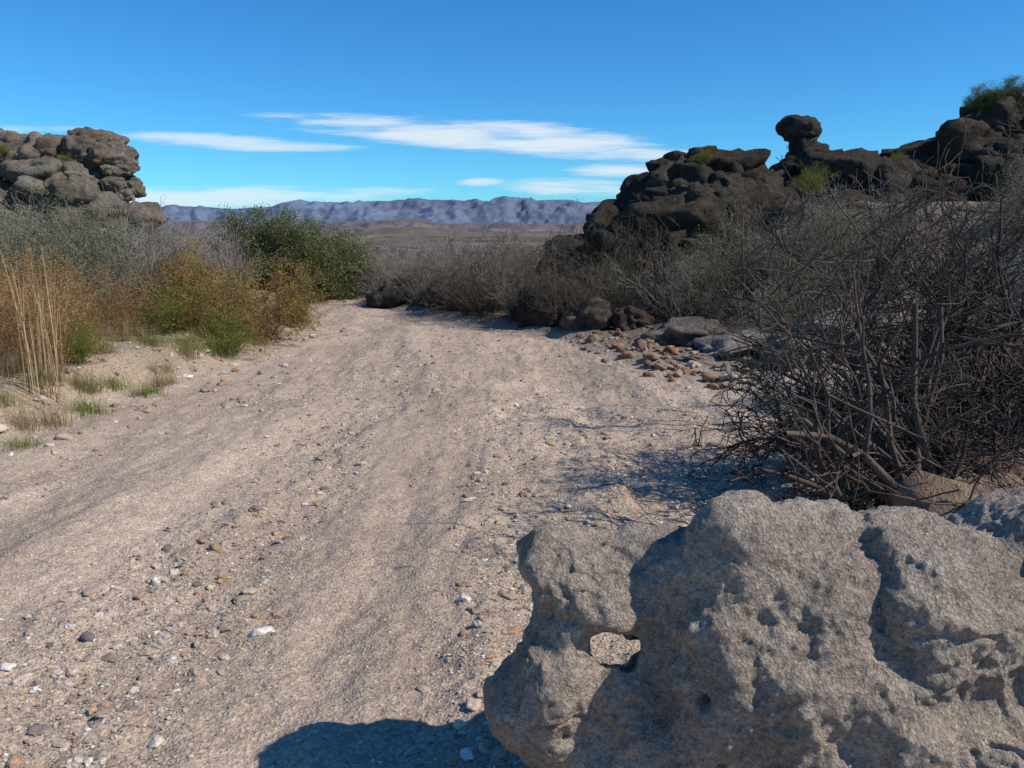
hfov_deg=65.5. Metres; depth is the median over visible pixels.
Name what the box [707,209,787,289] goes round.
gray shrub
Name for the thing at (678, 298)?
gray shrub
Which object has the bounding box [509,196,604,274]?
brown shrub
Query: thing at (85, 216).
graygreen shrub
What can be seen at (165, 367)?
dry grass tuft
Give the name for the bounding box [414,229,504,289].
gray shrub
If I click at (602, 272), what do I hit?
graygreen shrub
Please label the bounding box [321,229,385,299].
green bush
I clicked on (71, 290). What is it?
orange brush
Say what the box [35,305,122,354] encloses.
olive bush
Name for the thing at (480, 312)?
brown shrub
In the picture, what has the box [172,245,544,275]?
distant scrub
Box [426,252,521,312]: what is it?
brown shrub
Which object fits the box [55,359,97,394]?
dry grass tuft
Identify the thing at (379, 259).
gray shrub
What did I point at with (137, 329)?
dry grass tuft
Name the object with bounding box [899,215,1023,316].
gray shrub
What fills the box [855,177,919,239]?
gray shrub
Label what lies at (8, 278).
graygreen shrub
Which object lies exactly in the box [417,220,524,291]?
gray shrub
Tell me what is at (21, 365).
dry grass tuft
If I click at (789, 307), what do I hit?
graygreen shrub
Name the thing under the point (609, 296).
brown shrub
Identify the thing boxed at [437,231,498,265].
gray shrub
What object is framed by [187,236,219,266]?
gray shrub
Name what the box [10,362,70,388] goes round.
green grass tuft
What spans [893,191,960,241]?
gray shrub
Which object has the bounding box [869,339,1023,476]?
mesquite tree
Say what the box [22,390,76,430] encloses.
dry grass tuft
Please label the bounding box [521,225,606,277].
brown shrub
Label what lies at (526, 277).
brown shrub
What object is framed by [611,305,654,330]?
boulder
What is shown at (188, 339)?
green grass tuft
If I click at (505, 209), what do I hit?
mountain range
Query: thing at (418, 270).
brown shrub
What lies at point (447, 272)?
gray shrub
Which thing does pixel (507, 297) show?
gray shrub
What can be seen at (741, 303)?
gray shrub
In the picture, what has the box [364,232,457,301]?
gray shrub
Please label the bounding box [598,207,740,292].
brown shrub
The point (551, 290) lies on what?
brown shrub
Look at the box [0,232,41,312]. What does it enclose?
graygreen shrub
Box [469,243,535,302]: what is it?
brown shrub
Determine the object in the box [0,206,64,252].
graygreen shrub
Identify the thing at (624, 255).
brown shrub
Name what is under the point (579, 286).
boulder
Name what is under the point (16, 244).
graygreen shrub
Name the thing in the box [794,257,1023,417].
mesquite tree
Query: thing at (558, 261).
brown shrub
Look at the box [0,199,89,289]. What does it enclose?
gray shrub
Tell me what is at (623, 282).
brown shrub
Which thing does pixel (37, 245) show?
graygreen shrub
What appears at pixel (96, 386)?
green grass tuft
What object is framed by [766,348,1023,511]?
mesquite tree
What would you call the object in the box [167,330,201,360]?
dry grass tuft
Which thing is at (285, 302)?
yellow bush
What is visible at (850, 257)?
graygreen shrub
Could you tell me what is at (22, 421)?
dry grass tuft
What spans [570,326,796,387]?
cobble bar
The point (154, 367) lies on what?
dry grass tuft
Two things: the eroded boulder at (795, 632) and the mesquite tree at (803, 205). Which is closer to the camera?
the eroded boulder at (795, 632)
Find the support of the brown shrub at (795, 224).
on the ground at (374, 559)
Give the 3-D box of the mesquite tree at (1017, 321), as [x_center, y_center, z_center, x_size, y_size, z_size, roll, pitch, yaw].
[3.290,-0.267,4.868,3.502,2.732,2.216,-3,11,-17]
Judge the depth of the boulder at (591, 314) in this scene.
12.66 m
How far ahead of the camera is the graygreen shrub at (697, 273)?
12.96 m
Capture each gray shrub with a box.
[0,176,123,302]
[0,192,59,260]
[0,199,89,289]
[0,204,46,256]
[36,186,218,319]
[54,210,192,291]
[74,213,162,285]
[87,231,205,313]
[107,207,185,274]
[120,227,171,275]
[127,212,188,256]
[131,206,194,253]
[134,196,219,277]
[159,215,247,281]
[176,216,281,295]
[185,219,276,293]
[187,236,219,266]
[337,239,408,290]
[343,238,401,294]
[346,235,435,291]
[349,245,408,304]
[361,240,433,283]
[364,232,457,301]
[364,245,426,286]
[378,239,425,275]
[380,227,459,281]
[387,263,434,304]
[389,240,450,304]
[403,223,491,277]
[404,219,493,280]
[408,232,491,280]
[411,258,486,308]
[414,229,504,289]
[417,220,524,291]
[419,236,501,318]
[420,236,485,270]
[427,223,495,273]
[431,219,537,286]
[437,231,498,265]
[469,228,547,276]
[472,259,553,320]
[480,279,545,315]
[604,241,718,318]
[706,264,823,333]
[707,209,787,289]
[738,194,858,280]
[738,219,832,293]
[774,174,864,233]
[793,170,871,224]
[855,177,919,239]
[883,231,979,287]
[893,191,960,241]
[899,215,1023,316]
[986,154,1023,236]
[989,154,1023,193]
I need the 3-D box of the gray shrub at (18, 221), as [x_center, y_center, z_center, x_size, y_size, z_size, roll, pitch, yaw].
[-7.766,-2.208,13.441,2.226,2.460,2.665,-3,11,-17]
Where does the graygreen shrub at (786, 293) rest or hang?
on the ground at (374, 559)
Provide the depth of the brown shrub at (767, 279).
12.36 m
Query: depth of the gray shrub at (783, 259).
12.66 m
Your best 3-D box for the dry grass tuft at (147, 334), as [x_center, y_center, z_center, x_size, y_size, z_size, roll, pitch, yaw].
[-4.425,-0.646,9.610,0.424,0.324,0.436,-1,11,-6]
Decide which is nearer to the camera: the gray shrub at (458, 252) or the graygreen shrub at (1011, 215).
the graygreen shrub at (1011, 215)
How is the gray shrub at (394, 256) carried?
on the ground at (374, 559)
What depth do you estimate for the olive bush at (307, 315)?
13.88 m
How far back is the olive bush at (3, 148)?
23.12 m
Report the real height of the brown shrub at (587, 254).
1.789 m
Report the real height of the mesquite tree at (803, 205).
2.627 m
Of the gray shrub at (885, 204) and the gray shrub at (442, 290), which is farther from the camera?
the gray shrub at (442, 290)
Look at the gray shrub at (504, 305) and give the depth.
14.19 m
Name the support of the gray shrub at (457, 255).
on the ground at (374, 559)
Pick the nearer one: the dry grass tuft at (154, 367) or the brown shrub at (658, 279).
the dry grass tuft at (154, 367)
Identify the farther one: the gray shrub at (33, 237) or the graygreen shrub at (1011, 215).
the gray shrub at (33, 237)
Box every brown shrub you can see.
[360,262,411,291]
[395,261,433,303]
[412,234,477,311]
[415,245,467,306]
[416,229,490,309]
[422,245,499,315]
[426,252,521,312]
[430,261,478,310]
[436,243,522,323]
[448,225,534,310]
[452,227,511,285]
[468,221,567,311]
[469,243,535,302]
[469,262,511,312]
[471,243,551,313]
[476,247,540,309]
[496,232,584,310]
[496,241,559,306]
[497,246,548,284]
[500,250,576,315]
[500,252,567,301]
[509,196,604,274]
[513,265,608,326]
[515,253,585,320]
[517,251,551,283]
[520,237,588,278]
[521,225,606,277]
[539,217,627,287]
[544,226,692,311]
[550,250,639,304]
[552,251,625,313]
[557,212,639,284]
[557,226,625,293]
[563,236,668,320]
[568,247,650,326]
[572,229,636,293]
[578,216,666,292]
[595,228,654,277]
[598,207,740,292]
[606,191,708,266]
[622,251,693,322]
[636,249,680,307]
[665,248,771,324]
[714,220,770,290]
[741,182,832,285]
[743,244,809,310]
[766,216,834,282]
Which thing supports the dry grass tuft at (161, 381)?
on the ground at (374, 559)
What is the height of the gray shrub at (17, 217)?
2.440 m
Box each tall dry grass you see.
[0,246,67,408]
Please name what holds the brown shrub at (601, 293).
on the ground at (374, 559)
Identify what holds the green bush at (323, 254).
on the ground at (374, 559)
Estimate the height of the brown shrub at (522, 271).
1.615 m
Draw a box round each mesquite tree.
[675,111,1023,505]
[691,137,1023,418]
[704,170,1023,511]
[763,113,1023,474]
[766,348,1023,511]
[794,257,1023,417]
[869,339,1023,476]
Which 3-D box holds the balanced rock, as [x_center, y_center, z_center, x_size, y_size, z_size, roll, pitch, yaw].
[6.281,-5.043,17.241,1.297,1.544,1.105,0,11,0]
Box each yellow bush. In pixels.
[120,236,236,309]
[122,235,252,330]
[146,261,299,357]
[180,251,339,345]
[252,288,319,327]
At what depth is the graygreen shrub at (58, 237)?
18.09 m
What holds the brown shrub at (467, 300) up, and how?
on the ground at (374, 559)
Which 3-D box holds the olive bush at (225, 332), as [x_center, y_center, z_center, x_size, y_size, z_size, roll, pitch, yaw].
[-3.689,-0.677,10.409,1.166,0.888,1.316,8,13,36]
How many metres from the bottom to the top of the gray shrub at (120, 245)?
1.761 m
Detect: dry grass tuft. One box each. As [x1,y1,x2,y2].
[0,335,42,374]
[0,345,22,379]
[1,395,46,435]
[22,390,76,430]
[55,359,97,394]
[90,326,125,356]
[104,312,138,342]
[119,320,146,335]
[130,319,160,343]
[133,361,174,387]
[144,357,165,374]
[151,356,178,373]
[163,371,182,383]
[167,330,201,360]
[264,326,282,339]
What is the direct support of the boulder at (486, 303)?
on the ground at (374, 559)
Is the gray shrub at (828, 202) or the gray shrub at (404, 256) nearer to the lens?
the gray shrub at (828, 202)
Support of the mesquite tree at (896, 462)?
on the ground at (374, 559)
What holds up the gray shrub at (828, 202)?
on the ground at (374, 559)
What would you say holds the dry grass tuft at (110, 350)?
on the ground at (374, 559)
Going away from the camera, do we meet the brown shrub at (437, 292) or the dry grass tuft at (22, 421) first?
the dry grass tuft at (22, 421)
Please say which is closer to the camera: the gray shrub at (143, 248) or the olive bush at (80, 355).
the olive bush at (80, 355)
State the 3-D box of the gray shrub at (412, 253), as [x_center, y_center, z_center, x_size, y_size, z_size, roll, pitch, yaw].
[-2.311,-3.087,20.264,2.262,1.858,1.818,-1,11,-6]
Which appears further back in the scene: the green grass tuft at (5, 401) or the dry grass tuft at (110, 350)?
the dry grass tuft at (110, 350)
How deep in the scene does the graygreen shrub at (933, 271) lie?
10.34 m
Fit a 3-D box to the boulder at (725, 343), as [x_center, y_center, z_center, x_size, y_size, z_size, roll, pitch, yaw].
[2.864,-0.454,10.234,1.235,0.521,1.619,0,11,0]
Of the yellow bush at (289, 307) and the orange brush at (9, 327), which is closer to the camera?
the orange brush at (9, 327)
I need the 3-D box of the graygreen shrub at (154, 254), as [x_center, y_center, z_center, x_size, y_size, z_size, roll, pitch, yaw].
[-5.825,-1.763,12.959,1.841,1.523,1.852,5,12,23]
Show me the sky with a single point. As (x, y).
(242, 103)
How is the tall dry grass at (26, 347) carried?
on the ground at (374, 559)
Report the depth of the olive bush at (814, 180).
14.88 m
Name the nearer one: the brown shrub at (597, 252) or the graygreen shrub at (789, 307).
the graygreen shrub at (789, 307)
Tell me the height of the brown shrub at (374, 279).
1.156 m
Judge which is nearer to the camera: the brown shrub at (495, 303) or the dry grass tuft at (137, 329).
the dry grass tuft at (137, 329)
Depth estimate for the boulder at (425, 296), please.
16.56 m
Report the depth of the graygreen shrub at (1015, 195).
12.30 m
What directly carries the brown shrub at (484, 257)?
on the ground at (374, 559)
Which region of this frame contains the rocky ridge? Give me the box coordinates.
[528,92,1023,314]
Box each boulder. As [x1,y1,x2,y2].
[365,275,422,308]
[419,279,463,309]
[468,290,503,311]
[483,486,1023,767]
[511,278,581,327]
[538,277,589,300]
[558,296,613,330]
[608,293,647,326]
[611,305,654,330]
[640,316,728,346]
[690,328,774,359]
[760,334,825,369]
[780,308,881,362]
[888,469,1023,516]
[909,434,1023,480]
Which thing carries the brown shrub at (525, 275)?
on the ground at (374, 559)
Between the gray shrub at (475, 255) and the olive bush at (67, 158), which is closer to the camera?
the gray shrub at (475, 255)
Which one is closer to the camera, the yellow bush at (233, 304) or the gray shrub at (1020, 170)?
the yellow bush at (233, 304)
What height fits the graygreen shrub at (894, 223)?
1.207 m
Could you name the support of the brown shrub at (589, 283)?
on the rocky ridge
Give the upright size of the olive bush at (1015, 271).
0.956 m
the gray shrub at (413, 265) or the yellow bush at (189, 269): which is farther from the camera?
the gray shrub at (413, 265)
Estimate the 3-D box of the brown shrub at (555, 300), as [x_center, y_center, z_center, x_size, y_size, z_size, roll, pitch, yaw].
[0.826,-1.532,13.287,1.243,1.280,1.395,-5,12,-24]
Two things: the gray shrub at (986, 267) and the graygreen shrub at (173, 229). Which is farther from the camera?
the graygreen shrub at (173, 229)
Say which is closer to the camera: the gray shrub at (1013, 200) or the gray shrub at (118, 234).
the gray shrub at (1013, 200)
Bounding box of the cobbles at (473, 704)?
[11,322,885,748]
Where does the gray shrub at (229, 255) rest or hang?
on the ground at (374, 559)
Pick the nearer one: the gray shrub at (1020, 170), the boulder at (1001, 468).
the boulder at (1001, 468)
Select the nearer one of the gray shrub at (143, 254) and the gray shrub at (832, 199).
the gray shrub at (143, 254)
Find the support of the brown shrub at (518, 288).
on the ground at (374, 559)
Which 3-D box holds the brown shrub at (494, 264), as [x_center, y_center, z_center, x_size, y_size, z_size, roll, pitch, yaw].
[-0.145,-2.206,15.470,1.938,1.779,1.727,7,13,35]
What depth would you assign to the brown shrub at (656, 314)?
12.66 m
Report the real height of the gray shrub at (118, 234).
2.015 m
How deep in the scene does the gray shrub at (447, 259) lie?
17.56 m
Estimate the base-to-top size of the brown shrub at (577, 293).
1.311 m
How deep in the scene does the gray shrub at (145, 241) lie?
16.89 m
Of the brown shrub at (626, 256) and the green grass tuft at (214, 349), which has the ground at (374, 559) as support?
the green grass tuft at (214, 349)
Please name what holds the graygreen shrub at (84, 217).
on the ground at (374, 559)
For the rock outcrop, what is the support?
on the ground at (374, 559)
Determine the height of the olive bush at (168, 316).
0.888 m
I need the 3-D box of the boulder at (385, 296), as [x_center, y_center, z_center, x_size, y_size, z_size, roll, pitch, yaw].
[-2.619,-2.006,17.796,1.318,0.825,1.283,0,11,0]
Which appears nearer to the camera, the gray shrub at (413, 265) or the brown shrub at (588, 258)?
the brown shrub at (588, 258)
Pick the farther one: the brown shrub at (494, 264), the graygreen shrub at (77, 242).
the brown shrub at (494, 264)
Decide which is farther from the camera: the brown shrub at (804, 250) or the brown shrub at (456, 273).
the brown shrub at (456, 273)
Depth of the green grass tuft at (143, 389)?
8.03 m
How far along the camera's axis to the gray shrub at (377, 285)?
17.85 m
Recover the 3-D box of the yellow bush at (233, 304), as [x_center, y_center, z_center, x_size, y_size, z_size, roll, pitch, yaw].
[-4.014,-1.026,10.792,2.086,1.356,2.141,0,11,-2]
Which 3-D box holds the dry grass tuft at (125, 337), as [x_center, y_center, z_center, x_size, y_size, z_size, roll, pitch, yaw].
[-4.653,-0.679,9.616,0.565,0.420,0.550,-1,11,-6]
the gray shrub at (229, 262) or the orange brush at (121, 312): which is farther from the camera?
the gray shrub at (229, 262)
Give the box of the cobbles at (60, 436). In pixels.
[0,314,347,499]
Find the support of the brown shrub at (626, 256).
on the rocky ridge
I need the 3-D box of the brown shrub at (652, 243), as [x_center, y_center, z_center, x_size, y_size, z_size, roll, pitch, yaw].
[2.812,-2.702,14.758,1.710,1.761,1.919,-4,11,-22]
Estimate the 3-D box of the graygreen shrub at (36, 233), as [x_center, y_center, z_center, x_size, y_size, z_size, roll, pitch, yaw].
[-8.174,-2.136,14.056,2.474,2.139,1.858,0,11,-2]
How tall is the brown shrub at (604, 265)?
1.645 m
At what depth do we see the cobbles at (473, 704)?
3.60 m
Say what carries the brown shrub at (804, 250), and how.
on the ground at (374, 559)
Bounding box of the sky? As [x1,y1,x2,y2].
[0,0,1023,208]
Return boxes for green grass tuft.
[0,382,24,408]
[1,430,46,451]
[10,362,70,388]
[48,388,113,418]
[63,372,112,394]
[94,371,138,392]
[120,330,171,347]
[122,376,168,398]
[159,325,224,355]
[200,335,241,358]
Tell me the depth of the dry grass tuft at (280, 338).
12.32 m
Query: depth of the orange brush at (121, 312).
9.85 m
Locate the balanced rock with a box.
[775,114,829,172]
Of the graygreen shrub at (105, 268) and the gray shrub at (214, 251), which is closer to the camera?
the graygreen shrub at (105, 268)
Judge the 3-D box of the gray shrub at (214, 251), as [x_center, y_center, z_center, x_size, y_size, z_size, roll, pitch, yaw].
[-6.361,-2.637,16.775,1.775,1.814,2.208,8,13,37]
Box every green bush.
[202,201,329,290]
[231,203,369,300]
[253,213,380,303]
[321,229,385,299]
[960,77,1007,114]
[999,73,1023,106]
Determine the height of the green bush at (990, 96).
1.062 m
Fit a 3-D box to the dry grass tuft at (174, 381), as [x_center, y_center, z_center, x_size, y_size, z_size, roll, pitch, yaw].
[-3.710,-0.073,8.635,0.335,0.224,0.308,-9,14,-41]
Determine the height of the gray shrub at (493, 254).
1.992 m
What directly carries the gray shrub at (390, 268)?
on the ground at (374, 559)
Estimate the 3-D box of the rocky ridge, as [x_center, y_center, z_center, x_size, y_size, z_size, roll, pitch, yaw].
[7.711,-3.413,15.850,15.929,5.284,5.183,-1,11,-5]
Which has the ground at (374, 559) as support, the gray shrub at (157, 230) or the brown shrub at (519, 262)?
the gray shrub at (157, 230)
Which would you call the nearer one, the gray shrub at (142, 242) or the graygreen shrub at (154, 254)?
the graygreen shrub at (154, 254)
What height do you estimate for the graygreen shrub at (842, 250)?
2.125 m
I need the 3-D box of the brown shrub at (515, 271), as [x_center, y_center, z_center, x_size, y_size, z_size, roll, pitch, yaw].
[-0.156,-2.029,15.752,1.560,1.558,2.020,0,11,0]
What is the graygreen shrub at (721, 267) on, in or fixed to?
on the ground at (374, 559)
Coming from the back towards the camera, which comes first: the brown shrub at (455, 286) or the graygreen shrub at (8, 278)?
the brown shrub at (455, 286)
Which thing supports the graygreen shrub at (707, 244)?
on the ground at (374, 559)
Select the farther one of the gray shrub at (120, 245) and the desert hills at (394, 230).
the desert hills at (394, 230)
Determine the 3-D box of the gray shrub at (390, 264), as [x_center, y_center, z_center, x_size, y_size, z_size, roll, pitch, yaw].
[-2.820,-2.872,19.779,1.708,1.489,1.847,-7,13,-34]
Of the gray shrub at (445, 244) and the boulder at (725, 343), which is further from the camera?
the gray shrub at (445, 244)
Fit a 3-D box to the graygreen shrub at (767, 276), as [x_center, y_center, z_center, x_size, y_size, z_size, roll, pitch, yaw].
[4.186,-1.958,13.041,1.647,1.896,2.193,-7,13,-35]
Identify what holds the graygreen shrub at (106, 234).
on the ground at (374, 559)
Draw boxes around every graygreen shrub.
[0,179,150,321]
[0,204,116,323]
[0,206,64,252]
[0,221,55,270]
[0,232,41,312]
[0,256,20,335]
[1,204,94,267]
[1,215,90,257]
[15,196,107,255]
[16,229,160,328]
[17,205,138,281]
[24,203,188,311]
[26,199,140,248]
[40,202,147,242]
[51,208,150,280]
[55,214,162,259]
[56,246,151,312]
[105,228,202,294]
[106,212,195,280]
[564,250,643,299]
[650,225,769,321]
[654,236,768,317]
[674,235,764,308]
[696,188,794,258]
[728,209,851,307]
[750,253,881,331]
[765,263,820,315]
[779,199,912,309]
[784,190,937,304]
[788,186,891,261]
[791,202,860,247]
[872,182,940,237]
[887,239,985,303]
[948,173,1023,250]
[972,145,1023,236]
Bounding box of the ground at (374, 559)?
[0,197,1023,767]
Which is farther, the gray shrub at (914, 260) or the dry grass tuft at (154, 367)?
the gray shrub at (914, 260)
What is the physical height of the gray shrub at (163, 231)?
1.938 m
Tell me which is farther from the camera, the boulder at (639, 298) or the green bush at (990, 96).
the green bush at (990, 96)
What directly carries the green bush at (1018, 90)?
on the rocky ridge
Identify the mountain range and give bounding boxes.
[162,196,600,225]
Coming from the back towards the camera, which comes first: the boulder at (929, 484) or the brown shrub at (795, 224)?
the brown shrub at (795, 224)
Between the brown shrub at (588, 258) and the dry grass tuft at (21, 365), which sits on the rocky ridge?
the brown shrub at (588, 258)
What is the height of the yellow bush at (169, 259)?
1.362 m
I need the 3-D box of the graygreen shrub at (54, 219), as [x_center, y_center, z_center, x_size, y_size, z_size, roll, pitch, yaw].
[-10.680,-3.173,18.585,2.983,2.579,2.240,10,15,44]
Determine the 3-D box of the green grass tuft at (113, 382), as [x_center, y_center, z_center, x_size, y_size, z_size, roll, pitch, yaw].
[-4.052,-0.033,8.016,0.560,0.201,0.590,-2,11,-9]
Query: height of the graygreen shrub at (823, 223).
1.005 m
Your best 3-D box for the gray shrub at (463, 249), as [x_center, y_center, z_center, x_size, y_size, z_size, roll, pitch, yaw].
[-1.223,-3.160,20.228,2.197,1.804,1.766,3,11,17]
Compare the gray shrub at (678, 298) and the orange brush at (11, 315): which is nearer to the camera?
the orange brush at (11, 315)
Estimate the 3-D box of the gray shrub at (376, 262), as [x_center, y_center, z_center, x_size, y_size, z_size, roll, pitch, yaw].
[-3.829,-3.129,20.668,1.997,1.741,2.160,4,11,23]
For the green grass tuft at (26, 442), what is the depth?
6.08 m
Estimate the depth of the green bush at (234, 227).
19.54 m
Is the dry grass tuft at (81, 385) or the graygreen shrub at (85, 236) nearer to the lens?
the dry grass tuft at (81, 385)
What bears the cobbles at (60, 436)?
on the ground at (374, 559)
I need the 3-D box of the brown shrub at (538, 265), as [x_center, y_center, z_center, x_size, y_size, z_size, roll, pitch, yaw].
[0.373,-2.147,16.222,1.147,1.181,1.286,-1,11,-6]
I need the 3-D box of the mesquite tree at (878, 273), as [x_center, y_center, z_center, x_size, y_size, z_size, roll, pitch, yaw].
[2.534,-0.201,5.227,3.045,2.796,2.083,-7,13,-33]
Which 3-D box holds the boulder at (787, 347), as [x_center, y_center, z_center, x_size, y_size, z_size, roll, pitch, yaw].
[3.201,-0.330,9.151,0.692,0.544,1.063,0,11,0]
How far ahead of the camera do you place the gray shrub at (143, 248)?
16.04 m
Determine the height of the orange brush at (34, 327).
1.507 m
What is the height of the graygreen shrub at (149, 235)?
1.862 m
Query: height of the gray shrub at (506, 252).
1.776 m
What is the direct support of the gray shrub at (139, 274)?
on the ground at (374, 559)
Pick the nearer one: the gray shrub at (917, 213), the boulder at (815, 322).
the boulder at (815, 322)
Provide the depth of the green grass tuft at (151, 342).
9.42 m
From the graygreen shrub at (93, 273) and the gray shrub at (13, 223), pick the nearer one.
the graygreen shrub at (93, 273)
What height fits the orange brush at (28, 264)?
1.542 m
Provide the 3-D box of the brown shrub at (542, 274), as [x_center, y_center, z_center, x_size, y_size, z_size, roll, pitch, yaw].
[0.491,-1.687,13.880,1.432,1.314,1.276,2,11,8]
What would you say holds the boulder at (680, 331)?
on the ground at (374, 559)
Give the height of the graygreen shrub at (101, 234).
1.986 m
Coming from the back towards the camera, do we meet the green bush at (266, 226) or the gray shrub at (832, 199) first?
the green bush at (266, 226)
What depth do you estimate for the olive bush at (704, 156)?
16.07 m
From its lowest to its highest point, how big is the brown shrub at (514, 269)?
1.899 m
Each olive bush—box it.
[0,142,9,154]
[21,323,118,365]
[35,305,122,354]
[56,153,77,161]
[127,276,216,335]
[191,299,268,359]
[269,294,328,328]
[691,143,720,163]
[787,160,837,200]
[890,150,908,162]
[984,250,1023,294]
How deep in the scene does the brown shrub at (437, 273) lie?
16.48 m
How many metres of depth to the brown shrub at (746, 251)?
13.38 m
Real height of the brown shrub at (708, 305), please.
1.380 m
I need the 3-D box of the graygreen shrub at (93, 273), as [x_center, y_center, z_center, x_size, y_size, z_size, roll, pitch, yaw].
[-5.688,-1.311,10.906,1.931,1.598,1.942,-4,11,-22]
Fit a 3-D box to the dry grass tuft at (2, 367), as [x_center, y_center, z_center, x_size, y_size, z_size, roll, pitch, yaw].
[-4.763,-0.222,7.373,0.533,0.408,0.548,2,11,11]
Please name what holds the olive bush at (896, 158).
on the rocky ridge
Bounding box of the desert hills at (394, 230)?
[326,226,583,235]
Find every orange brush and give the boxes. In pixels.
[0,228,102,335]
[0,240,107,344]
[0,260,96,359]
[0,265,97,378]
[0,280,27,349]
[0,286,41,360]
[66,262,170,338]
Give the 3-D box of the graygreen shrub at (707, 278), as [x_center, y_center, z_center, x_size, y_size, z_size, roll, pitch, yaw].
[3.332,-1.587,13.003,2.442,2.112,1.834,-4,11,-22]
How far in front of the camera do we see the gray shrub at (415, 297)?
17.17 m
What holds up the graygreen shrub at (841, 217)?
on the ground at (374, 559)
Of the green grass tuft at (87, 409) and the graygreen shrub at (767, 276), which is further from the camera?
the graygreen shrub at (767, 276)
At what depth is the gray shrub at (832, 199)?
14.68 m
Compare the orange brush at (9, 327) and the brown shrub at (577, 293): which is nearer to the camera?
the orange brush at (9, 327)
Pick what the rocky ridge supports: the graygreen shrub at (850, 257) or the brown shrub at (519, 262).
the brown shrub at (519, 262)

